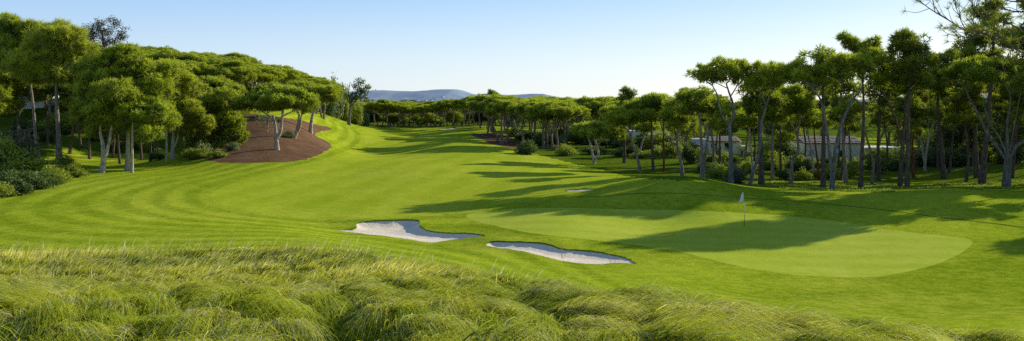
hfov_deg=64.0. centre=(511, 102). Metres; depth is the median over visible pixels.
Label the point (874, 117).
maritime pine
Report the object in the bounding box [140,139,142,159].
maritime pine
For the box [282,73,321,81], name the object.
stone pine
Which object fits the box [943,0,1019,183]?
maritime pine
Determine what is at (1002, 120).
round tree
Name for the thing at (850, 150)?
stone pine
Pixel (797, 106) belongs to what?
stone pine
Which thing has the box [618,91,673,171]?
stone pine
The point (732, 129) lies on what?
round tree
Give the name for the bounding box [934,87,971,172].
maritime pine
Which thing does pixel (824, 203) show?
grass edge
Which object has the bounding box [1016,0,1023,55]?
maritime pine
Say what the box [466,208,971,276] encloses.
putting green
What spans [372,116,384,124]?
round tree
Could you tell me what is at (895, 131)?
round tree
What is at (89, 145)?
maritime pine
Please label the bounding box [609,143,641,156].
shrub
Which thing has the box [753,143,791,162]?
shrub
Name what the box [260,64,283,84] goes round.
stone pine
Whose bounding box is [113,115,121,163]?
maritime pine
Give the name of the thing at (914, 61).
stone pine
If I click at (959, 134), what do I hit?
round tree
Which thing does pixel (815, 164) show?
shrub
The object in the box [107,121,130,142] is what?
shrub
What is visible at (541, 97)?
stone pine
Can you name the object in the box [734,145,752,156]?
palm tree
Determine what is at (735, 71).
stone pine
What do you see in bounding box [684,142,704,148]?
shrub
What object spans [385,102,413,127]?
stone pine
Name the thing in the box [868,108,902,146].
stone pine
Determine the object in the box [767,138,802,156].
shrub
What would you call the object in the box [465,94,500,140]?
stone pine
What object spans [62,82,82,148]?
maritime pine
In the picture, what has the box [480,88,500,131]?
stone pine
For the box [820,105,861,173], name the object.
stone pine
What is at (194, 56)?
stone pine
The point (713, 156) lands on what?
stone pine
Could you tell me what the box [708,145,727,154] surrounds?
palm tree
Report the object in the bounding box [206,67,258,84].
stone pine
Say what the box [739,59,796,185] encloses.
stone pine
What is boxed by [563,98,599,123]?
stone pine
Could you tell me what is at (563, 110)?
stone pine
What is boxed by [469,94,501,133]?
stone pine
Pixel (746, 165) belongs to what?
shrub
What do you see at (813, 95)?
maritime pine
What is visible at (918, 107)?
maritime pine
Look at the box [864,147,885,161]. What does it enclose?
shrub
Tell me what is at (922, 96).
stone pine
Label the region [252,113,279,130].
young tree
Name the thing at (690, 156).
shrub
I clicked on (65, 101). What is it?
maritime pine
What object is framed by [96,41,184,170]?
stone pine
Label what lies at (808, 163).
shrub
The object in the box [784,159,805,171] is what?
shrub
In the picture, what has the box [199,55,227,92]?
stone pine
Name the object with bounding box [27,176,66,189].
shrub
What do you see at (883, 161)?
shrub
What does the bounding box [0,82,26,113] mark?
stone pine
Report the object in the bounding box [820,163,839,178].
shrub
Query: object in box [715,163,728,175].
shrub
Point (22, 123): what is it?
shrub
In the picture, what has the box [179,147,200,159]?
shrub
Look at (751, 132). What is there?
round tree
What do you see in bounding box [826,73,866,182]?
stone pine
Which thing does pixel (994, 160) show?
shrub
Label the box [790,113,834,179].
stone pine
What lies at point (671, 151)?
shrub
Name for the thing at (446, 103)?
stone pine
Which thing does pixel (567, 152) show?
shrub
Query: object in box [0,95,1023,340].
ground
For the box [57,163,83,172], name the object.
shrub
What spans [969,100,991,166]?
maritime pine
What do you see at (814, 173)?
shrub
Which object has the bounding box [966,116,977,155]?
maritime pine
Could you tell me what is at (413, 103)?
stone pine
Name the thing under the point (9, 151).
shrub
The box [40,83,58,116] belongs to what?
stone pine
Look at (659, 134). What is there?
shrub
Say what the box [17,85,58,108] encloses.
house
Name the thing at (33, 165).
shrub
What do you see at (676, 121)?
stone pine
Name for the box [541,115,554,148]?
stone pine
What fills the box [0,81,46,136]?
maritime pine
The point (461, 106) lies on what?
stone pine
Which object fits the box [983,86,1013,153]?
maritime pine
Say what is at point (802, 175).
shrub
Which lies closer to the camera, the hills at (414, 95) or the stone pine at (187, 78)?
the stone pine at (187, 78)
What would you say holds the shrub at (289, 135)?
on the mulch bed at (258, 146)
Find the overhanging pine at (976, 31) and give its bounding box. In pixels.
[897,0,1023,78]
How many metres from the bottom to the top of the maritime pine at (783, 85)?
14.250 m
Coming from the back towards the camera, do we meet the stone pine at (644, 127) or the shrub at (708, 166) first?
the stone pine at (644, 127)
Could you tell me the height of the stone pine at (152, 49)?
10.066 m
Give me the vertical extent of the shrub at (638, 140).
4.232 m
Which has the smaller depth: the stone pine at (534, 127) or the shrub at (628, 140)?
the shrub at (628, 140)
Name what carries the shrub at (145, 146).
on the ground at (978, 281)
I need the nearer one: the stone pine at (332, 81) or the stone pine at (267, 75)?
the stone pine at (267, 75)
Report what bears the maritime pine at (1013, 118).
on the ground at (978, 281)
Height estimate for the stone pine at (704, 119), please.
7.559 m
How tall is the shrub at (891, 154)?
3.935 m
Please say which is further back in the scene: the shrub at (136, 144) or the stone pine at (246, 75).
the stone pine at (246, 75)
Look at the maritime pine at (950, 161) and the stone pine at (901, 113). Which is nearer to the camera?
the maritime pine at (950, 161)
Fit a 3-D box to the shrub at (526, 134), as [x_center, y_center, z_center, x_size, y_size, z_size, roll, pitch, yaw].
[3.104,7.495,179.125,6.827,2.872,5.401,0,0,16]
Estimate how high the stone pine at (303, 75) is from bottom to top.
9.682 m
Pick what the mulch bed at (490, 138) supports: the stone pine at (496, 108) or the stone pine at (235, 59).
the stone pine at (496, 108)
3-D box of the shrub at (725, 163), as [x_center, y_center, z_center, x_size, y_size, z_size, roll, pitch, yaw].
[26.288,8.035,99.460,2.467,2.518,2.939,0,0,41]
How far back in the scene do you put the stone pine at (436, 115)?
268.09 m
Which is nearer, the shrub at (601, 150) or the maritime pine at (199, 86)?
the maritime pine at (199, 86)
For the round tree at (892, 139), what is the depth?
192.58 m
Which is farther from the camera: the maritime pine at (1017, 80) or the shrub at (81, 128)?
the shrub at (81, 128)
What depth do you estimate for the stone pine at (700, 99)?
83.56 m
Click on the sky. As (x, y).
(557, 48)
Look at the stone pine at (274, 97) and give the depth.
107.12 m
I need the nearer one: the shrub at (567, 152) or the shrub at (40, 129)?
the shrub at (40, 129)
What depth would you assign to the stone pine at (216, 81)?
126.51 m
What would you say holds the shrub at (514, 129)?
on the ground at (978, 281)
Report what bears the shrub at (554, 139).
on the ground at (978, 281)
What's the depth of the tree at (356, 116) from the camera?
246.35 m
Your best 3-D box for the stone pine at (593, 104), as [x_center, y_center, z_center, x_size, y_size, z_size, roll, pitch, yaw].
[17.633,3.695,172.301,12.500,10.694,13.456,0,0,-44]
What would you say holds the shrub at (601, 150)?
on the ground at (978, 281)
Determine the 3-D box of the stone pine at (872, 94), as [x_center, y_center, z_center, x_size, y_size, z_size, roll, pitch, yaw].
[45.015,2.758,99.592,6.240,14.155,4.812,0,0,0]
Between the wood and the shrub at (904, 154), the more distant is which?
the wood
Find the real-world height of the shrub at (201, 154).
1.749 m
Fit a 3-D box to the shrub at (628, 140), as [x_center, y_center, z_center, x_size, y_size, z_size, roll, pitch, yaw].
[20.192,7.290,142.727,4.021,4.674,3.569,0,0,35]
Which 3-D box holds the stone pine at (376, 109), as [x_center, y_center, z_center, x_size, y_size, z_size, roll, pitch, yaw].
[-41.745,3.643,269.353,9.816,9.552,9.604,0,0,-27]
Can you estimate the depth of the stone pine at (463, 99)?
248.56 m
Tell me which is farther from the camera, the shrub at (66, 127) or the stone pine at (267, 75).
the stone pine at (267, 75)
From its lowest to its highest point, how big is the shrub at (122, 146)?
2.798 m
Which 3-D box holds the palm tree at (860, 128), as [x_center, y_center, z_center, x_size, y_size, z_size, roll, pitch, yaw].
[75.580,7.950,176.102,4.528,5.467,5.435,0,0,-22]
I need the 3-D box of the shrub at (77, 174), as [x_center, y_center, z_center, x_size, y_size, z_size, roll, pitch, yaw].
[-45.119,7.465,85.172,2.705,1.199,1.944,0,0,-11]
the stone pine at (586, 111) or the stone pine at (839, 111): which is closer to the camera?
the stone pine at (839, 111)
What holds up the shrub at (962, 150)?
on the ground at (978, 281)
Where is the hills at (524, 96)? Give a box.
[477,94,553,98]
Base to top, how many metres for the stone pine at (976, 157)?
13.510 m
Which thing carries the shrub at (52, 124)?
on the ground at (978, 281)
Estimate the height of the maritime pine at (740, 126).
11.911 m
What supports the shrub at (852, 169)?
on the ground at (978, 281)
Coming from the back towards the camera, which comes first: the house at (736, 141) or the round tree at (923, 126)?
the round tree at (923, 126)
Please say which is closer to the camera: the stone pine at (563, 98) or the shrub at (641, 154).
the shrub at (641, 154)
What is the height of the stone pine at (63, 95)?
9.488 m
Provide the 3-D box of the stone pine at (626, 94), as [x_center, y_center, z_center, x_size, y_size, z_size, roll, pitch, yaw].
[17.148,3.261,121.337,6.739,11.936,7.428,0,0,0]
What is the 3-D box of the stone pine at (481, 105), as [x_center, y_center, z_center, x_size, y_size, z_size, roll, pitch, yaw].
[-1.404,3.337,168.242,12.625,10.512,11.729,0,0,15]
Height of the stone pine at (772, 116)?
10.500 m
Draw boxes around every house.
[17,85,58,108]
[627,130,669,138]
[691,136,748,154]
[789,136,898,160]
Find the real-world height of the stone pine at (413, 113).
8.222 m
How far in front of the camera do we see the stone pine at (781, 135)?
97.80 m
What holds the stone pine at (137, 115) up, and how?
on the ground at (978, 281)
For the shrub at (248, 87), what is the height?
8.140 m
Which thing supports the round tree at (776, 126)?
on the ground at (978, 281)
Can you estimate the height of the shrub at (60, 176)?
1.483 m
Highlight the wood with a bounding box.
[318,98,868,124]
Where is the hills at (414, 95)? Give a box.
[349,89,476,102]
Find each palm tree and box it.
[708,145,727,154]
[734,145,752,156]
[857,127,875,145]
[875,126,898,145]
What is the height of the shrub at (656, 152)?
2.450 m
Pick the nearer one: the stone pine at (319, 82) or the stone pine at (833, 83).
the stone pine at (833, 83)
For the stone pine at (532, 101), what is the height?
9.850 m
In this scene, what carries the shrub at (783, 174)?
on the ground at (978, 281)
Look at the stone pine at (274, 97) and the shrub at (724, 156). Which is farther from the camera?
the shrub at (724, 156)
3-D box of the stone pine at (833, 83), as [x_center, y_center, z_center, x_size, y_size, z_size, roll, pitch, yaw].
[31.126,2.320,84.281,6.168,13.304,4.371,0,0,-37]
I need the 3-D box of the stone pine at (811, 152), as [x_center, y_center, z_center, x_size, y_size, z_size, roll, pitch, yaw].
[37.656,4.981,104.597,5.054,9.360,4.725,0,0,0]
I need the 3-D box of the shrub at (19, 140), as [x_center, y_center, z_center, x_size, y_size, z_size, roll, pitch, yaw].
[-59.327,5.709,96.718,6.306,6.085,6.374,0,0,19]
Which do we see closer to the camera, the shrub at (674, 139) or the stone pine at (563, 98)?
the shrub at (674, 139)
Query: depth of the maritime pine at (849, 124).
98.20 m
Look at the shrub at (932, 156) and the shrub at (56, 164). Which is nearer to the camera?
the shrub at (56, 164)
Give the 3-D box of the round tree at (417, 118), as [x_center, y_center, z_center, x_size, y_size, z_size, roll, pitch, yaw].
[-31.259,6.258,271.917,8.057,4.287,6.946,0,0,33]
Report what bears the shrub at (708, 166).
on the ground at (978, 281)
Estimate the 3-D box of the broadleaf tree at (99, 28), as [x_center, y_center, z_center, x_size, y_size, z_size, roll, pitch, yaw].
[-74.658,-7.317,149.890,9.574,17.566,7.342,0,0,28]
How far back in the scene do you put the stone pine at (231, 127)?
112.11 m
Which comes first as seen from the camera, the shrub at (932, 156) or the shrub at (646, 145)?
the shrub at (932, 156)
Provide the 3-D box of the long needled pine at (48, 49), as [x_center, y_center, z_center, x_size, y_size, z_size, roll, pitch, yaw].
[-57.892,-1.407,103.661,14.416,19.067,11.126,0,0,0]
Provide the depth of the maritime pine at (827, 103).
123.71 m
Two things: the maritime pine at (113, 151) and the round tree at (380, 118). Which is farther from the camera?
the round tree at (380, 118)
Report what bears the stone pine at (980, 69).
on the ground at (978, 281)
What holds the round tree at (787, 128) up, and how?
on the ground at (978, 281)
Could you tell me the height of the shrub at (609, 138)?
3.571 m
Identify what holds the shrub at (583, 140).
on the ground at (978, 281)
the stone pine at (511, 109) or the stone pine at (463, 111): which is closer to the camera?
the stone pine at (511, 109)
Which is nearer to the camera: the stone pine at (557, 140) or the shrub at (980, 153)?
the shrub at (980, 153)
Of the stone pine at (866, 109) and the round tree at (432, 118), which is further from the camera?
the round tree at (432, 118)
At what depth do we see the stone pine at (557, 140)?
149.14 m
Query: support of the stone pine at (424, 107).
on the ground at (978, 281)
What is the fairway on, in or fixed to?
on the ground at (978, 281)
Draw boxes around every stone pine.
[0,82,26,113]
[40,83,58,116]
[58,92,69,97]
[63,50,170,172]
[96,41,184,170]
[110,91,172,172]
[137,45,175,52]
[143,49,190,61]
[159,57,217,159]
[159,58,199,161]
[165,51,212,63]
[179,59,207,77]
[181,84,250,149]
[193,52,218,75]
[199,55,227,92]
[199,74,247,93]
[204,57,226,64]
[204,60,261,83]
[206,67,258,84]
[211,52,254,63]
[211,56,261,80]
[230,81,321,149]
[238,54,263,93]
[251,66,286,113]
[255,63,275,85]
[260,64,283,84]
[270,67,301,113]
[276,64,306,83]
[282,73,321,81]
[283,79,341,133]
[291,85,319,138]
[305,77,341,117]
[315,76,341,113]
[317,84,344,118]
[363,101,379,126]
[373,98,398,127]
[373,108,388,126]
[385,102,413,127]
[402,110,418,125]
[405,100,417,125]
[413,101,435,114]
[413,104,433,127]
[427,102,450,126]
[432,98,460,126]
[441,99,458,126]
[451,98,468,126]
[452,95,474,125]
[457,99,472,126]
[464,96,481,127]
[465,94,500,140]
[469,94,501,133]
[476,94,528,142]
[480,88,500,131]
[484,98,518,144]
[506,101,530,143]
[521,98,549,148]
[521,99,583,149]
[524,96,545,130]
[532,119,536,136]
[541,94,561,132]
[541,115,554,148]
[544,100,581,149]
[550,99,591,144]
[556,96,575,125]
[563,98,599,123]
[565,99,582,143]
[568,120,628,163]
[574,95,617,137]
[596,103,658,172]
[612,84,639,162]
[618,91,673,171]
[631,120,661,150]
[652,118,666,171]
[655,97,697,175]
[673,85,731,177]
[682,53,765,183]
[695,109,714,163]
[698,114,707,135]
[699,97,735,163]
[726,100,757,163]
[727,108,764,176]
[735,85,792,183]
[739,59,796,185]
[757,97,792,180]
[770,90,795,178]
[773,83,819,183]
[777,44,876,188]
[786,108,827,174]
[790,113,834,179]
[798,63,840,187]
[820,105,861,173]
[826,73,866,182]
[828,109,869,163]
[829,99,874,183]
[835,30,895,187]
[857,71,904,180]
[865,101,888,145]
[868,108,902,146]
[869,62,933,186]
[883,25,942,187]
[895,112,903,117]
[902,90,933,177]
[917,98,947,170]
[919,48,961,178]
[938,54,1023,187]
[947,80,1005,177]
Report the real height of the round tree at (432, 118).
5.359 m
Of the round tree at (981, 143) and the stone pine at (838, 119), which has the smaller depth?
the stone pine at (838, 119)
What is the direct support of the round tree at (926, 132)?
on the ground at (978, 281)
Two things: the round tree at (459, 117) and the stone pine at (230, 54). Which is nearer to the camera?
the stone pine at (230, 54)
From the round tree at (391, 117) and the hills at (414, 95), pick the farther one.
the hills at (414, 95)
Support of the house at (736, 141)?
on the ground at (978, 281)
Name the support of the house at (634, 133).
on the ground at (978, 281)
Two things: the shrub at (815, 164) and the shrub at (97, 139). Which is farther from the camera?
the shrub at (97, 139)
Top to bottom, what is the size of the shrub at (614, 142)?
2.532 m
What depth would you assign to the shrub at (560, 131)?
181.40 m
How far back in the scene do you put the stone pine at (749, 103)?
85.72 m
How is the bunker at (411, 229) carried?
on the ground at (978, 281)
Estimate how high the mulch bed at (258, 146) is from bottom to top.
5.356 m
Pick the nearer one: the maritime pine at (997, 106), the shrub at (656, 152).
the maritime pine at (997, 106)
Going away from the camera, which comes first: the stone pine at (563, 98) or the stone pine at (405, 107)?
the stone pine at (563, 98)
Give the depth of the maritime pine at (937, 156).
118.00 m
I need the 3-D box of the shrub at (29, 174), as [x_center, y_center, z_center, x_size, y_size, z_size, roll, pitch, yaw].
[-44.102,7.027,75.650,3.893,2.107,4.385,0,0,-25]
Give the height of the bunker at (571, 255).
0.400 m
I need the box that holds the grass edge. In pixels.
[576,193,1023,227]
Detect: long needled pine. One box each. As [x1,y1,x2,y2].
[0,11,49,156]
[0,18,105,157]
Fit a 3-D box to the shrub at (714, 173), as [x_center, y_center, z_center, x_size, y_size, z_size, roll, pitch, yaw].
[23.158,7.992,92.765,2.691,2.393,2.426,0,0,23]
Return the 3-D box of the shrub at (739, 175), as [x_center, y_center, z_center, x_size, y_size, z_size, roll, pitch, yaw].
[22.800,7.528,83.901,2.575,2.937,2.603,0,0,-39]
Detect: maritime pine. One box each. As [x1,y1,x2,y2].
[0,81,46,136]
[27,82,64,145]
[61,82,74,153]
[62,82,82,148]
[67,95,90,158]
[111,127,114,157]
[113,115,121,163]
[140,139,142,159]
[149,141,151,161]
[193,79,204,98]
[673,87,697,143]
[704,93,728,160]
[735,91,771,162]
[770,83,786,132]
[786,86,820,157]
[810,90,839,150]
[828,94,861,180]
[867,94,902,159]
[892,95,930,150]
[926,86,954,168]
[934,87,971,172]
[940,78,994,181]
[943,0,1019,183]
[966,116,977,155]
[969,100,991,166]
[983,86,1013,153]
[991,88,1010,143]
[996,18,1023,93]
[996,81,1015,170]
[997,84,1023,177]
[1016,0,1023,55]
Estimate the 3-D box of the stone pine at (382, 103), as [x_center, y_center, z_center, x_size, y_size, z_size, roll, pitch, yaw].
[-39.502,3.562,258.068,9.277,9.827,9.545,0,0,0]
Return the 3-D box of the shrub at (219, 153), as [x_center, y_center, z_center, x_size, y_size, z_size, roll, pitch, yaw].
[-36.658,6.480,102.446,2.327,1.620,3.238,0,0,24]
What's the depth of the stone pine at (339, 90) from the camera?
190.31 m
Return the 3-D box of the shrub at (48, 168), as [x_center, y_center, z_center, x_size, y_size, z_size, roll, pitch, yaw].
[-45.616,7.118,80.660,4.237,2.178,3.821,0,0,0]
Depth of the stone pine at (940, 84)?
101.97 m
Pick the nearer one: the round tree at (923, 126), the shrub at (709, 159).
the shrub at (709, 159)
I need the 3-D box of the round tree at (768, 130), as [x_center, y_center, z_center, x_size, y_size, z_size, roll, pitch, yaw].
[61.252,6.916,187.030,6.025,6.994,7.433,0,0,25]
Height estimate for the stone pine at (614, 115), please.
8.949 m
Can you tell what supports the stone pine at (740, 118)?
on the ground at (978, 281)
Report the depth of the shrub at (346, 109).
241.42 m
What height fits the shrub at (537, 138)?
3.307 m
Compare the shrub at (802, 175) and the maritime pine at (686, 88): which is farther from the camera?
the maritime pine at (686, 88)
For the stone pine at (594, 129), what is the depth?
117.24 m
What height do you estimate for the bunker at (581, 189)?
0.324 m
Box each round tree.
[364,110,379,122]
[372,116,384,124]
[382,113,405,126]
[409,115,430,126]
[418,112,439,125]
[444,111,465,125]
[465,110,486,124]
[661,118,698,144]
[679,118,702,142]
[712,124,736,135]
[739,123,766,142]
[765,127,775,136]
[769,119,802,143]
[781,121,803,146]
[890,132,905,143]
[892,126,918,146]
[913,118,934,144]
[913,128,935,145]
[915,112,1001,148]
[962,118,1002,160]
[977,109,1023,163]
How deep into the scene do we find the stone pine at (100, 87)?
91.01 m
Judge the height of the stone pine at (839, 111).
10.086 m
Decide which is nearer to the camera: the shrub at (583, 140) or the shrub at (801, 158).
the shrub at (801, 158)
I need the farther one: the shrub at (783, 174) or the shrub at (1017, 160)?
the shrub at (1017, 160)
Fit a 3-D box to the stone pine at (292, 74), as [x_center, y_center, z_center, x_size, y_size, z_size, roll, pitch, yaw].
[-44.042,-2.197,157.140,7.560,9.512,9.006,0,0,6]
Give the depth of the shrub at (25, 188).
67.38 m
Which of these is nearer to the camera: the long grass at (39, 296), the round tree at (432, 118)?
the long grass at (39, 296)
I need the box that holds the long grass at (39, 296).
[0,229,1023,340]
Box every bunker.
[340,219,484,242]
[485,241,636,263]
[565,188,593,191]
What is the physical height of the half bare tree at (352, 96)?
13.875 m
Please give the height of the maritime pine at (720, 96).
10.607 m
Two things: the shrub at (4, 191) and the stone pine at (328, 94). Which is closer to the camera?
the shrub at (4, 191)
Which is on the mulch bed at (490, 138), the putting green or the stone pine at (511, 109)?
the stone pine at (511, 109)
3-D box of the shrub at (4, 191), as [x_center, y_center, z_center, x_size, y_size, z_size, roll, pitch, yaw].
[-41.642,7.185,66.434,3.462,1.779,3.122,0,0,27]
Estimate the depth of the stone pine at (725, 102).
112.91 m
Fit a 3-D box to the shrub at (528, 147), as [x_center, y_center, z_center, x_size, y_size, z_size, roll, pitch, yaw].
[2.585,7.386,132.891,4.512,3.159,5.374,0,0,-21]
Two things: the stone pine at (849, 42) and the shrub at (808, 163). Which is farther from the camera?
the shrub at (808, 163)
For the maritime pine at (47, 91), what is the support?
on the ground at (978, 281)
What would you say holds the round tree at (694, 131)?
on the ground at (978, 281)
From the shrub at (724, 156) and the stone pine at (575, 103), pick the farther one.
the stone pine at (575, 103)
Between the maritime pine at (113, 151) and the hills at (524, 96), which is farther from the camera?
the hills at (524, 96)
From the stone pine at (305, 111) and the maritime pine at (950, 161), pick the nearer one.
the maritime pine at (950, 161)
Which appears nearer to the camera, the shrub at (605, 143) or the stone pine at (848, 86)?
the stone pine at (848, 86)
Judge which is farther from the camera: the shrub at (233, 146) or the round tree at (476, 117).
the round tree at (476, 117)
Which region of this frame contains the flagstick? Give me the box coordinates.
[739,192,745,225]
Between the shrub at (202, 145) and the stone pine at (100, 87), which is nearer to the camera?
the stone pine at (100, 87)
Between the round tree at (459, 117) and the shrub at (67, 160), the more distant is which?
the round tree at (459, 117)
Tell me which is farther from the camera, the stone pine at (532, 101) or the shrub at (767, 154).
the stone pine at (532, 101)
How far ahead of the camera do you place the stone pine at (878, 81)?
83.70 m
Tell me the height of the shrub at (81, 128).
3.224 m
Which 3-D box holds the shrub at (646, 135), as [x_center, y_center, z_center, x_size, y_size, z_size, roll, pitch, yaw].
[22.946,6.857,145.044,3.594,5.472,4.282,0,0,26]
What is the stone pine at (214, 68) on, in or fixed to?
on the ground at (978, 281)
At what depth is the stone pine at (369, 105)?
261.97 m
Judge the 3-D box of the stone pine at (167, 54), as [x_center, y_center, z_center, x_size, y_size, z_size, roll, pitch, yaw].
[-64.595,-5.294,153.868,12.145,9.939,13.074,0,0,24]
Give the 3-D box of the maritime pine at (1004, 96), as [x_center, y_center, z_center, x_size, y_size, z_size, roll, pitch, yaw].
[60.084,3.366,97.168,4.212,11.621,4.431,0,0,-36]
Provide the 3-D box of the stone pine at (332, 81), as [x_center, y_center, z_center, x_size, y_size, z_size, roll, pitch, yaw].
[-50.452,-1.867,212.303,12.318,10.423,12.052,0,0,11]
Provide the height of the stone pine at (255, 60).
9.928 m
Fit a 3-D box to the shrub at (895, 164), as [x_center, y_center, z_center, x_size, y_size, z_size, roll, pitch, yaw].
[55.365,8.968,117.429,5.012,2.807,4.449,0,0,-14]
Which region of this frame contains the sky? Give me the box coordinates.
[0,0,1023,102]
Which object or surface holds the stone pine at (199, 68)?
on the ground at (978, 281)
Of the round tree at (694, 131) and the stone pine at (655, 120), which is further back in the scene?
the round tree at (694, 131)
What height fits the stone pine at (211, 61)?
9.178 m
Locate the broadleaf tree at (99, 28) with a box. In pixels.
[77,15,129,49]
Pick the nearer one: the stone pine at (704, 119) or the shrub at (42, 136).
the shrub at (42, 136)
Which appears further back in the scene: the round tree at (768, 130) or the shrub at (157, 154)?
the round tree at (768, 130)
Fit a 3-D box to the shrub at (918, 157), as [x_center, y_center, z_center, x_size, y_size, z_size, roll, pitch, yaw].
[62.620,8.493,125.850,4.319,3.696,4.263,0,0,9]
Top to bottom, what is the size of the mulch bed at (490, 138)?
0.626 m
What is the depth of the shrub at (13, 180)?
70.88 m
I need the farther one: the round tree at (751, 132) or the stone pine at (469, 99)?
the stone pine at (469, 99)
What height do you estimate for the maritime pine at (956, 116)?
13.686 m
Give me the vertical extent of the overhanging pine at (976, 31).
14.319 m
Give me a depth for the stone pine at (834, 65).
77.73 m
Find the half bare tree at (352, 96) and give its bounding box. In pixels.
[342,76,372,125]
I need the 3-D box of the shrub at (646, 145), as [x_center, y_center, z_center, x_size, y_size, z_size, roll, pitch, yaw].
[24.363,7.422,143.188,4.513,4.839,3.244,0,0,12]
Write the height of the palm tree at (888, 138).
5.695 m
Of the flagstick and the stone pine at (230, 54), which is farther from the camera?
the stone pine at (230, 54)
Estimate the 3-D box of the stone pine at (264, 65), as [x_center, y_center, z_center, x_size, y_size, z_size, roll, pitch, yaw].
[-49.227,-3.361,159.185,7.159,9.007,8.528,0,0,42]
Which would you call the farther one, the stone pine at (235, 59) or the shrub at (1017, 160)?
the stone pine at (235, 59)
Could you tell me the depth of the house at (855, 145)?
136.00 m
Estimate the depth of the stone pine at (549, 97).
197.55 m
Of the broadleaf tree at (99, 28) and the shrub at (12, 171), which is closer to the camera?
the shrub at (12, 171)
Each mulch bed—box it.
[204,114,332,162]
[472,133,520,147]
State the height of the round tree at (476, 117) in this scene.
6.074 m
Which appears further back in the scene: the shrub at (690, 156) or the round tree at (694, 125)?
the round tree at (694, 125)
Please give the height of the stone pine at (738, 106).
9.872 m
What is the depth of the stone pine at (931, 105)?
115.72 m
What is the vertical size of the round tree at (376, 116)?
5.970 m
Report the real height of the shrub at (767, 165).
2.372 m
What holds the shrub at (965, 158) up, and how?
on the ground at (978, 281)
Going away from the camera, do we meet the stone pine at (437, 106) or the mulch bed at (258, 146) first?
the mulch bed at (258, 146)
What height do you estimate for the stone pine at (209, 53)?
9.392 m
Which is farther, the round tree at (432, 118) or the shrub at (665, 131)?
the round tree at (432, 118)
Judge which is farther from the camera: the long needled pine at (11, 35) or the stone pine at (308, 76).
the stone pine at (308, 76)
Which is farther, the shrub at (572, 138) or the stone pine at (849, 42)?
the shrub at (572, 138)
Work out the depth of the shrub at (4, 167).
84.17 m
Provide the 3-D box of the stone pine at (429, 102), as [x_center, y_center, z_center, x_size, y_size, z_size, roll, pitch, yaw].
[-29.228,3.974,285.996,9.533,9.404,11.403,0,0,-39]
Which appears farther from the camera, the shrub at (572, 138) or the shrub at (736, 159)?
the shrub at (572, 138)
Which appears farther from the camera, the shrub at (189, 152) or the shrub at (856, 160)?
the shrub at (856, 160)
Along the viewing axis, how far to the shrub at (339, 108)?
236.61 m
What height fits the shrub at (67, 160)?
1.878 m
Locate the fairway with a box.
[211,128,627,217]
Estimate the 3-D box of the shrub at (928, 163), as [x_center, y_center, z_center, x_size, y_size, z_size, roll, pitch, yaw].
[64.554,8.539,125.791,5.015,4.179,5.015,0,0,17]
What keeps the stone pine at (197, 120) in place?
on the ground at (978, 281)
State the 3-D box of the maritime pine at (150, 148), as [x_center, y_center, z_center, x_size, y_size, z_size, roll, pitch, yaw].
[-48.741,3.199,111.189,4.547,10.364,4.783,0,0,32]
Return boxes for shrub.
[0,125,42,158]
[0,133,38,167]
[0,160,27,171]
[0,167,26,180]
[0,171,28,186]
[0,181,19,197]
[2,156,52,173]
[6,115,37,137]
[7,182,35,195]
[11,169,52,182]
[22,123,45,137]
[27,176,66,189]
[32,128,55,141]
[38,164,73,177]
[39,111,68,133]
[47,158,65,170]
[47,173,74,183]
[54,155,78,166]
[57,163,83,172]
[60,111,84,134]
[66,168,90,177]
[76,123,85,132]
[86,133,107,140]
[105,137,125,152]
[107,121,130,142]
[130,134,154,149]
[139,141,163,152]
[148,147,164,160]
[178,140,213,157]
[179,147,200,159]
[192,147,211,157]
[205,149,230,157]
[224,142,240,150]
[237,80,253,95]
[282,132,294,137]
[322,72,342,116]
[332,78,345,119]
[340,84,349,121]
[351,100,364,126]
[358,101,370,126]
[505,126,527,139]
[513,130,537,139]
[513,138,538,154]
[531,132,545,145]
[548,135,568,144]
[553,127,573,139]
[553,143,579,155]
[568,135,579,143]
[573,135,596,144]
[575,145,608,154]
[587,138,611,146]
[599,134,617,140]
[608,138,620,147]
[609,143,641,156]
[619,134,639,148]
[627,150,656,157]
[629,133,647,151]
[634,131,648,139]
[639,131,662,151]
[644,145,662,155]
[654,131,666,148]
[656,129,671,142]
[658,140,683,156]
[664,131,683,147]
[680,141,699,163]
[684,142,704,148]
[697,161,717,172]
[705,162,727,178]
[706,153,718,161]
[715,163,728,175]
[716,150,728,163]
[720,158,738,168]
[720,161,748,184]
[723,155,741,163]
[739,156,757,173]
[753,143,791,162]
[763,149,786,168]
[764,157,778,169]
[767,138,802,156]
[774,166,789,179]
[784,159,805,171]
[793,166,812,180]
[795,155,814,163]
[802,157,811,171]
[810,157,820,167]
[812,168,820,176]
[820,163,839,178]
[839,160,858,177]
[847,157,865,168]
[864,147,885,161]
[864,154,893,173]
[882,147,904,161]
[885,155,916,170]
[895,148,911,159]
[910,148,929,166]
[920,144,933,166]
[922,144,961,166]
[954,142,969,154]
[959,152,979,164]
[969,142,995,161]
[989,152,1003,163]
[993,144,1023,163]

